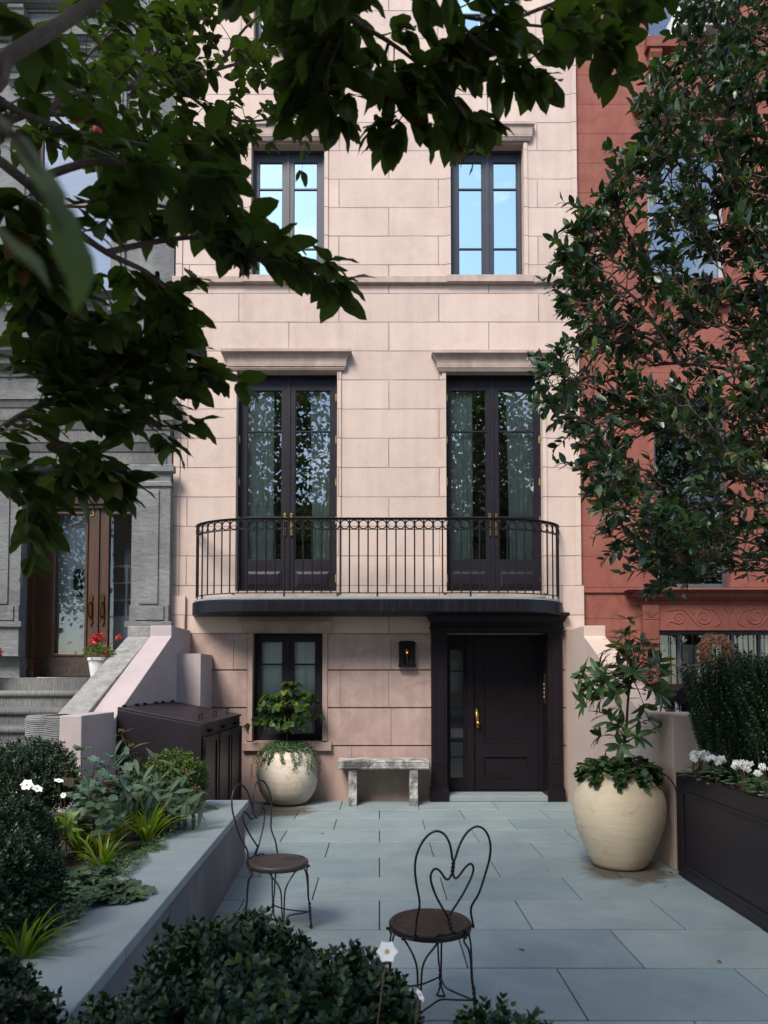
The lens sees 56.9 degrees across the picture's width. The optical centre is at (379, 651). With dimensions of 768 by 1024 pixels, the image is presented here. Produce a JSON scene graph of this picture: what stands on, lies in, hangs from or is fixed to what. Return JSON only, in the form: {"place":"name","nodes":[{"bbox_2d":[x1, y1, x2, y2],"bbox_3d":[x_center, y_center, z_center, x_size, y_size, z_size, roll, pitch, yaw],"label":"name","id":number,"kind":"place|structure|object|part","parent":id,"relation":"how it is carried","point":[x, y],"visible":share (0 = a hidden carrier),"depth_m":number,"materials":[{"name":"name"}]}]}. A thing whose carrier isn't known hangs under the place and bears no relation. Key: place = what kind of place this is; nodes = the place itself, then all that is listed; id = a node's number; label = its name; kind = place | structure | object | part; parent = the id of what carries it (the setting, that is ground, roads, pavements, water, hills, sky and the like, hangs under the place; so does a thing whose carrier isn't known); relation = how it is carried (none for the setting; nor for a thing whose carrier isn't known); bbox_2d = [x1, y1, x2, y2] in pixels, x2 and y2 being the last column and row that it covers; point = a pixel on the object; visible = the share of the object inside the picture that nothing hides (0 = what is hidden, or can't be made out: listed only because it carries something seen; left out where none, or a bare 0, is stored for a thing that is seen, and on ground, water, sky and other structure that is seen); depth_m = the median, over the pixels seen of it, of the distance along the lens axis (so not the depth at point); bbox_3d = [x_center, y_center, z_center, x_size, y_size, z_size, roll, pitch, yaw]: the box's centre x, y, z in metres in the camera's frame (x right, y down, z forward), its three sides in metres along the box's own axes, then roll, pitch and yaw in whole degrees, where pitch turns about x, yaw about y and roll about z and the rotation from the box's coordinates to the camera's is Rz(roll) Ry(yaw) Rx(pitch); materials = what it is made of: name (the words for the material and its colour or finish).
{"place":"outdoors","nodes":[
{"label":"outdoors","id":0,"kind":"place"},
{"bbox_2d":[37,269,109,677],"label":"sky","id":1,"kind":"structure","parent":0,"point":[95,269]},
{"bbox_2d":[1,803,192,960],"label":"soil","id":2,"kind":"structure","parent":0,"point":[72,862],"depth_m":4.81,"materials":[{"name":"brown soil"}]},
{"bbox_2d":[20,780,32,790],"bbox_3d":[-2.218,1.070,4.463,0.094,0.517,0.056,2,-3,-35],"label":"anemone","id":3,"kind":"object","parent":2,"relation":"on","point":[27,784],"visible":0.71,"depth_m":4.47,"materials":[{"name":"white plant"}]},
{"bbox_2d":[0,779,61,877],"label":"boxwood","id":4,"kind":"object","parent":2,"relation":"on","point":[26,809],"visible":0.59,"depth_m":4.14,"materials":[{"name":"green plant"}]},
{"bbox_2d":[0,820,70,947],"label":"boxwood","id":5,"kind":"object","parent":2,"relation":"on","point":[37,893],"visible":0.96,"depth_m":2.96,"materials":[{"name":"green plant"}]},
{"bbox_2d":[0,942,71,1023],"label":"boxwood","id":6,"kind":"object","parent":2,"relation":"in","point":[23,997],"visible":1,"depth_m":2.02,"materials":[{"name":"green plant"}]},
{"bbox_2d":[32,785,42,795],"bbox_3d":[-2.160,1.087,4.470,0.064,0.485,0.085,0,-2,0],"label":"anemone","id":7,"kind":"object","parent":2,"relation":"on","point":[37,788],"visible":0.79,"depth_m":4.47,"materials":[{"name":"white plant"}]},
{"bbox_2d":[0,735,84,811],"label":"boxwood","id":8,"kind":"object","parent":2,"relation":"on","point":[24,766],"visible":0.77,"depth_m":5.17,"materials":[{"name":"green plant"}]},
{"bbox_2d":[0,890,88,959],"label":"lily clump","id":9,"kind":"object","parent":2,"relation":"on","point":[23,946],"visible":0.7,"depth_m":2.78,"materials":[{"name":"green plant"}]},
{"bbox_2d":[54,778,65,848],"bbox_3d":[-2.159,1.100,4.770,0.067,0.482,0.083,0,-2,0],"label":"anemone","id":10,"kind":"object","parent":2,"relation":"on","point":[58,780],"visible":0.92,"depth_m":4.78,"materials":[{"name":"white plant"}]},
{"bbox_2d":[60,793,69,853],"bbox_3d":[-1.978,1.110,4.475,0.030,0.438,0.074,-2,-3,43],"label":"anemone","id":11,"kind":"object","parent":2,"relation":"on","point":[62,795],"visible":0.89,"depth_m":4.47,"materials":[{"name":"white plant"}]},
{"bbox_2d":[49,810,92,856],"bbox_3d":[-1.981,1.159,4.455,0.380,0.324,0.317,0,-2,0],"label":"peony","id":12,"kind":"object","parent":2,"relation":"on","point":[70,821],"visible":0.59,"depth_m":4.41,"materials":[{"name":"green plant"}]},
{"bbox_2d":[54,825,105,860],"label":"lily clump","id":13,"kind":"object","parent":2,"relation":"on","point":[76,847],"visible":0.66,"depth_m":4.39,"materials":[{"name":"green plant"}]},
{"bbox_2d":[58,869,113,899],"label":"coral bells","id":14,"kind":"object","parent":2,"relation":"on","point":[72,886],"visible":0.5,"depth_m":3.71,"materials":[{"name":"green plant"}]},
{"bbox_2d":[63,864,121,885],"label":"coral bells","id":15,"kind":"object","parent":2,"relation":"on","point":[104,870],"visible":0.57,"depth_m":3.93,"materials":[{"name":"green plant"}]},
{"bbox_2d":[58,815,137,855],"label":"lily clump","id":16,"kind":"object","parent":2,"relation":"on","point":[103,840],"visible":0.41,"depth_m":4.48,"materials":[{"name":"green plant"}]},
{"bbox_2d":[60,744,135,836],"bbox_3d":[-1.970,1.007,4.917,0.442,0.706,0.668,1,-3,-28],"label":"hydrangea","id":17,"kind":"object","parent":2,"relation":"on","point":[100,774],"visible":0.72,"depth_m":4.79,"materials":[{"name":"green plant"}]},
{"bbox_2d":[66,829,131,866],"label":"lily clump","id":18,"kind":"object","parent":2,"relation":"on","point":[105,858],"visible":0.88,"depth_m":4.17,"materials":[{"name":"green plant"}]},
{"bbox_2d":[73,786,126,851],"bbox_3d":[-1.772,1.107,4.484,0.395,0.471,0.267,-1,-3,32],"label":"anemone plant","id":19,"kind":"object","parent":2,"relation":"on","point":[104,815],"visible":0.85,"depth_m":4.47,"materials":[{"name":"green plant"}]},
{"bbox_2d":[22,823,181,967],"bbox_3d":[-1.615,1.234,3.935,0.496,0.127,2.874,0,-2,-2],"label":"ground cover","id":20,"kind":"object","parent":2,"relation":"on","point":[81,900],"visible":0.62,"depth_m":3.64,"materials":[{"name":"green plant"}]},
{"bbox_2d":[74,878,156,906],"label":"coral bells","id":21,"kind":"object","parent":2,"relation":"on","point":[136,890],"visible":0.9,"depth_m":3.53,"materials":[{"name":"green plant"}]},
{"bbox_2d":[109,811,128,840],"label":"lily clump","id":22,"kind":"object","parent":2,"relation":"on","point":[119,837],"visible":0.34,"depth_m":4.99,"materials":[{"name":"green plant"}]},
{"bbox_2d":[115,844,168,854],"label":"fern","id":23,"kind":"object","parent":2,"relation":"on","point":[127,849],"visible":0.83,"depth_m":4.55,"materials":[{"name":"green plant"}]},
{"bbox_2d":[121,790,193,843],"bbox_3d":[-1.579,1.149,4.915,0.534,0.356,0.589,1,-3,-27],"label":"lily clump","id":24,"kind":"object","parent":2,"relation":"on","point":[147,825],"visible":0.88,"depth_m":4.85,"materials":[{"name":"green plant"}]},
{"bbox_2d":[105,728,218,836],"bbox_3d":[-1.633,1.013,5.206,0.813,0.879,0.651,-1,-3,24],"label":"viburnum","id":25,"kind":"object","parent":2,"relation":"on","point":[149,795],"visible":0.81,"depth_m":5.13,"materials":[{"name":"green plant"}]},
{"bbox_2d":[132,746,209,810],"bbox_3d":[-1.756,1.096,5.913,0.668,0.609,0.615,0,-2,0],"label":"boxwood","id":26,"kind":"object","parent":2,"relation":"on","point":[181,760],"visible":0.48,"depth_m":5.83,"materials":[{"name":"green plant"}]},
{"bbox_2d":[0,0,679,583],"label":"dogwood tree","id":27,"kind":"object","parent":2,"relation":"on","point":[50,286],"visible":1,"depth_m":1.96,"materials":[{"name":"green plant"}]},
{"bbox_2d":[180,800,767,1023],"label":"paving","id":28,"kind":"structure","parent":0,"point":[677,937],"depth_m":5.06,"materials":[{"name":"grey stone"}]},
{"bbox_2d":[0,626,149,811],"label":"stoop","id":29,"kind":"object","parent":28,"relation":"on","point":[37,707],"visible":0.25,"depth_m":7.76,"materials":[{"name":"grey stone"}]},
{"bbox_2d":[87,657,108,676],"bbox_3d":[-3.312,0.188,8.349,0.264,0.231,0.264,0,-2,0],"label":"flower pot","id":30,"kind":"object","parent":29,"relation":"on","point":[95,664],"visible":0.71,"depth_m":8.25,"materials":[{"name":"white ceramic"}]},
{"bbox_2d":[79,632,121,656],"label":"geranium","id":31,"kind":"object","parent":30,"relation":"in","point":[98,648],"visible":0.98,"depth_m":8.30,"materials":[{"name":"green plant"}]},
{"bbox_2d":[0,0,179,677],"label":"brownstone","id":32,"kind":"structure","parent":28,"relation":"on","point":[109,578],"depth_m":9.97,"materials":[{"name":"grey stone"}]},
{"bbox_2d":[36,106,112,289],"bbox_3d":[-4.331,-6.404,10.179,1.170,2.865,0.105,0,-2,0],"label":"window","id":33,"kind":"structure","parent":32,"relation":"in","point":[74,182],"depth_m":10.23,"materials":[{"name":"glass"}]},
{"bbox_2d":[26,465,131,677],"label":"double door","id":34,"kind":"structure","parent":32,"relation":"in","point":[87,592],"depth_m":10.21,"materials":[{"name":"brown wood"}]},
{"bbox_2d":[58,626,190,811],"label":"stoop wall","id":35,"kind":"structure","parent":28,"relation":"on","point":[149,675],"depth_m":7.61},
{"bbox_2d":[19,800,248,1021],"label":"planter wall","id":36,"kind":"structure","parent":28,"relation":"on","point":[189,872],"depth_m":3.50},
{"bbox_2d":[116,700,241,801],"bbox_3d":[-2.144,1.268,7.936,0.900,1.399,1.920,0,-2,0],"label":"bin cabinet","id":37,"kind":"object","parent":28,"relation":"on","point":[211,737],"visible":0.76,"depth_m":7.20,"materials":[{"name":"metal"}]},
{"bbox_3d":[-1.726,1.326,7.281,0.065,1.050,0.604,0,-2,0],"label":"cabinet door","id":38,"kind":"part","parent":37,"relation":"part of","materials":[{"name":"paint"}]},
{"bbox_3d":[-1.726,1.352,7.920,0.065,1.050,0.604,0,-2,0],"label":"cabinet door","id":39,"kind":"part","parent":37,"relation":"part of","materials":[{"name":"paint"}]},
{"bbox_3d":[-1.726,1.377,8.560,0.065,1.050,0.604,0,-2,0],"label":"cabinet door","id":40,"kind":"part","parent":37,"relation":"part of","materials":[{"name":"paint"}]},
{"bbox_2d":[177,654,211,707],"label":"pier","id":41,"kind":"structure","parent":28,"relation":"on","point":[194,679],"depth_m":9.10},
{"bbox_2d":[60,905,424,1023],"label":"boxwood","id":42,"kind":"object","parent":28,"relation":"on","point":[264,972],"visible":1,"depth_m":1.84,"materials":[{"name":"green plant"}]},
{"bbox_2d":[376,941,397,1023],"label":"anemone","id":43,"kind":"object","parent":42,"relation":"attached to","point":[386,951],"visible":1,"depth_m":1.72,"materials":[{"name":"white plant"}]},
{"bbox_2d":[415,988,423,1023],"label":"anemone","id":44,"kind":"object","parent":42,"relation":"attached to","point":[419,994],"visible":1,"depth_m":1.69,"materials":[{"name":"white plant"}]},
{"bbox_2d":[231,779,312,930],"bbox_3d":[-0.689,1.357,4.680,0.448,0.961,0.428,-1,-3,28],"label":"wire chair","id":45,"kind":"object","parent":28,"relation":"on","point":[276,863],"visible":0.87,"depth_m":4.67,"materials":[{"name":"black metal"}]},
{"bbox_2d":[257,747,317,805],"bbox_3d":[-1.226,1.654,9.439,0.805,0.742,0.794,0,-2,0],"label":"urn","id":46,"kind":"object","parent":28,"relation":"on","point":[287,786],"visible":0.76,"depth_m":9.13,"materials":[{"name":"ceramic"}]},
{"bbox_2d":[242,681,324,743],"bbox_3d":[-1.288,0.949,9.457,1.097,1.104,0.574,0,-2,0],"label":"patio tree","id":47,"kind":"object","parent":46,"relation":"in","point":[292,715],"visible":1,"depth_m":9.37,"materials":[{"name":"green plant"}]},
{"bbox_2d":[250,739,320,777],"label":"trailing vine","id":48,"kind":"object","parent":46,"relation":"in","point":[292,745],"visible":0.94,"depth_m":9.26,"materials":[{"name":"green plant"}]},
{"bbox_2d":[337,758,428,805],"bbox_3d":[0.048,1.732,9.432,1.200,0.590,0.388,0,-2,0],"label":"stone bench","id":49,"kind":"object","parent":28,"relation":"on","point":[354,765],"visible":1,"depth_m":9.26,"materials":[{"name":"grey stone"}]},
{"bbox_2d":[59,828,721,962],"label":"leaf litter","id":50,"kind":"object","parent":28,"relation":"on","point":[519,948],"visible":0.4,"depth_m":4.33,"materials":[{"name":"brown plant"}]},
{"bbox_2d":[386,825,491,1020],"bbox_3d":[0.259,1.310,3.478,0.428,0.961,0.452,1,-3,-27],"label":"wire chair","id":51,"kind":"object","parent":28,"relation":"on","point":[442,925],"visible":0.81,"depth_m":3.40,"materials":[{"name":"black metal"}]},
{"bbox_2d":[448,992,553,1023],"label":"boxwood","id":52,"kind":"object","parent":28,"relation":"on","point":[501,1014],"visible":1,"depth_m":1.71,"materials":[{"name":"green plant"}]},
{"bbox_2d":[573,772,666,871],"bbox_3d":[2.129,1.476,6.302,0.793,0.848,0.781,0,-2,0],"label":"urn","id":53,"kind":"object","parent":28,"relation":"on","point":[619,832],"visible":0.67,"depth_m":6.01,"materials":[{"name":"beige ceramic"}]},
{"bbox_2d":[573,752,665,793],"bbox_3d":[2.135,1.067,6.315,0.798,0.348,0.779,0,-2,0],"label":"ivy","id":54,"kind":"object","parent":53,"relation":"in","point":[642,768],"visible":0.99,"depth_m":6.11,"materials":[{"name":"green plant"}]},
{"bbox_2d":[570,610,676,761],"bbox_3d":[2.192,0.329,6.325,0.991,1.362,0.752,0,-2,0],"label":"young rhododendron","id":55,"kind":"object","parent":53,"relation":"in","point":[630,674],"visible":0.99,"depth_m":6.23,"materials":[{"name":"green plant"}]},
{"bbox_2d":[565,626,733,869],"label":"stoop wall","id":56,"kind":"structure","parent":28,"relation":"on","point":[674,745],"depth_m":7.48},
{"bbox_2d":[676,772,767,931],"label":"planter box","id":57,"kind":"object","parent":28,"relation":"on","point":[722,842],"visible":0.81,"depth_m":5.17,"materials":[{"name":"paint"}]},
{"bbox_2d":[661,773,679,874],"bbox_3d":[2.458,1.488,6.144,0.043,0.863,0.327,1,-3,-27],"label":"cable","id":58,"kind":"object","parent":57,"relation":"attached to","point":[675,789],"visible":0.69,"depth_m":6.07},
{"bbox_2d":[692,750,702,776],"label":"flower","id":59,"kind":"object","parent":57,"relation":"on","point":[698,768],"visible":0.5,"depth_m":5.75,"materials":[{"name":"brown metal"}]},
{"bbox_2d":[679,750,721,778],"bbox_3d":[2.595,0.920,5.752,0.313,0.240,0.360,0,-2,0],"label":"cyclamen","id":60,"kind":"object","parent":57,"relation":"on","point":[696,756],"visible":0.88,"depth_m":5.74,"materials":[{"name":"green plant"}]},
{"bbox_2d":[695,754,738,783],"bbox_3d":[2.622,0.916,5.512,0.333,0.229,0.342,0,-2,0],"label":"cyclamen","id":61,"kind":"object","parent":57,"relation":"on","point":[719,760],"visible":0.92,"depth_m":5.51,"materials":[{"name":"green plant"}]},
{"bbox_2d":[678,653,756,783],"bbox_3d":[2.824,0.611,5.798,0.692,1.185,0.721,0,-2,0],"label":"clipped holly","id":62,"kind":"object","parent":57,"relation":"on","point":[706,712],"visible":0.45,"depth_m":5.67,"materials":[{"name":"green plant"}]},
{"bbox_2d":[711,643,767,787],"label":"clipped holly","id":63,"kind":"object","parent":57,"relation":"on","point":[742,747],"visible":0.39,"depth_m":5.48,"materials":[{"name":"green plant"}]},
{"bbox_2d":[723,759,767,791],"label":"cyclamen","id":64,"kind":"object","parent":57,"relation":"on","point":[743,765],"visible":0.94,"depth_m":5.10,"materials":[{"name":"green plant"}]},
{"bbox_2d":[726,649,767,794],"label":"clipped holly","id":65,"kind":"object","parent":57,"relation":"on","point":[750,700],"visible":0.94,"depth_m":5.11,"materials":[{"name":"green plant"}]},
{"bbox_2d":[743,763,767,799],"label":"cyclamen","id":66,"kind":"object","parent":57,"relation":"on","point":[761,767],"visible":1,"depth_m":4.82,"materials":[{"name":"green plant"}]},
{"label":"ground","id":67,"kind":"structure","parent":0,"visible":0},
{"bbox_2d":[172,0,583,801],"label":"townhouse","id":68,"kind":"structure","parent":67,"relation":"on","point":[356,500],"depth_m":9.94,"materials":[{"name":"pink stone"}]},
{"bbox_2d":[256,7,262,38],"bbox_3d":[-1.290,-9.632,10.325,1.012,1.982,0.080,0,-2,0],"label":"window","id":69,"kind":"structure","parent":68,"relation":"in","point":[258,29],"depth_m":10.28,"materials":[{"name":"glass"}]},
{"bbox_2d":[235,375,336,596],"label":"french door","id":70,"kind":"structure","parent":68,"relation":"in","point":[287,441],"depth_m":10.05,"materials":[{"name":"paint"}]},
{"bbox_2d":[253,151,323,273],"bbox_3d":[-1.299,-6.225,10.190,1.028,1.943,0.080,0,-2,0],"label":"window","id":71,"kind":"structure","parent":68,"relation":"in","point":[274,174],"depth_m":10.19,"materials":[{"name":"glass"}]},
{"bbox_2d":[254,633,322,739],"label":"window","id":72,"kind":"structure","parent":68,"relation":"in","point":[278,657],"depth_m":9.89,"materials":[{"name":"glass"}]},
{"bbox_2d":[398,641,415,666],"bbox_3d":[0.376,0.036,9.690,0.247,0.357,0.115,0,-2,0],"label":"wall lantern","id":73,"kind":"object","parent":68,"relation":"attached to","point":[406,653],"depth_m":9.65,"materials":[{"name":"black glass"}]},
{"bbox_2d":[450,151,521,273],"bbox_3d":[1.520,-6.225,10.190,1.028,1.943,0.080,0,-2,0],"label":"window","id":74,"kind":"structure","parent":68,"relation":"in","point":[486,221],"depth_m":10.18,"materials":[{"name":"glass"}]},
{"bbox_2d":[457,0,518,29],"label":"window","id":75,"kind":"structure","parent":68,"relation":"in","point":[469,24],"depth_m":10.31,"materials":[{"name":"glass"}]},
{"bbox_2d":[447,635,542,791],"bbox_3d":[1.607,0.906,10.281,1.438,2.308,0.690,0,-2,0],"label":"front door","id":76,"kind":"structure","parent":68,"relation":"in","point":[494,682],"depth_m":10.05,"materials":[{"name":"paint"}]},
{"bbox_2d":[446,375,544,597],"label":"french door","id":77,"kind":"structure","parent":68,"relation":"in","point":[493,464],"depth_m":10.06,"materials":[{"name":"paint"}]},
{"bbox_2d":[521,0,767,603],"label":"holly tree","id":78,"kind":"object","parent":67,"relation":"on","point":[724,61],"visible":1,"depth_m":4.73,"materials":[{"name":"green plant"}]},
{"bbox_2d":[652,692,674,711],"bbox_3d":[3.091,1.208,7.836,0.382,1.511,0.645,0,-2,0],"label":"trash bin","id":79,"kind":"object","parent":67,"relation":"on","point":[667,708],"visible":0.04,"depth_m":7.55,"materials":[{"name":"grey plastic"}]},
{"bbox_2d":[576,0,767,691],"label":"brownstone","id":80,"kind":"structure","parent":67,"relation":"on","point":[737,609],"depth_m":9.98,"materials":[{"name":"red stone"}]},
{"bbox_2d":[647,148,722,276],"bbox_3d":[4.360,-6.231,10.207,1.101,2.034,0.095,0,-2,0],"label":"window","id":81,"kind":"structure","parent":80,"relation":"in","point":[708,268],"depth_m":10.23,"materials":[{"name":"blue glass"}]},
{"bbox_2d":[653,401,726,587],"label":"window","id":82,"kind":"structure","parent":80,"relation":"in","point":[677,473],"depth_m":11.24,"materials":[{"name":"black glass"}]},
{"bbox_2d":[666,1,725,35],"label":"air conditioner","id":83,"kind":"object","parent":80,"relation":"attached to","point":[710,30],"visible":0.07,"depth_m":9.95,"materials":[{"name":"grey metal"}]},
{"bbox_2d":[691,629,735,669],"bbox_3d":[4.609,0.001,9.687,0.600,0.610,0.244,0,-2,0],"label":"twig wreath","id":84,"kind":"object","parent":80,"relation":"attached to","point":[706,645],"visible":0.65,"depth_m":9.69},
{"bbox_2d":[660,633,767,683],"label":"window","id":85,"kind":"structure","parent":80,"relation":"in","point":[664,637],"depth_m":10.12,"materials":[{"name":"grey glass"}]},
{"bbox_2d":[661,684,718,711],"bbox_3d":[3.346,1.140,7.460,0.696,1.617,0.620,0,-2,0],"label":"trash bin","id":86,"kind":"object","parent":67,"relation":"on","point":[679,700],"visible":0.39,"depth_m":7.22,"materials":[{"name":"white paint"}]}
]}

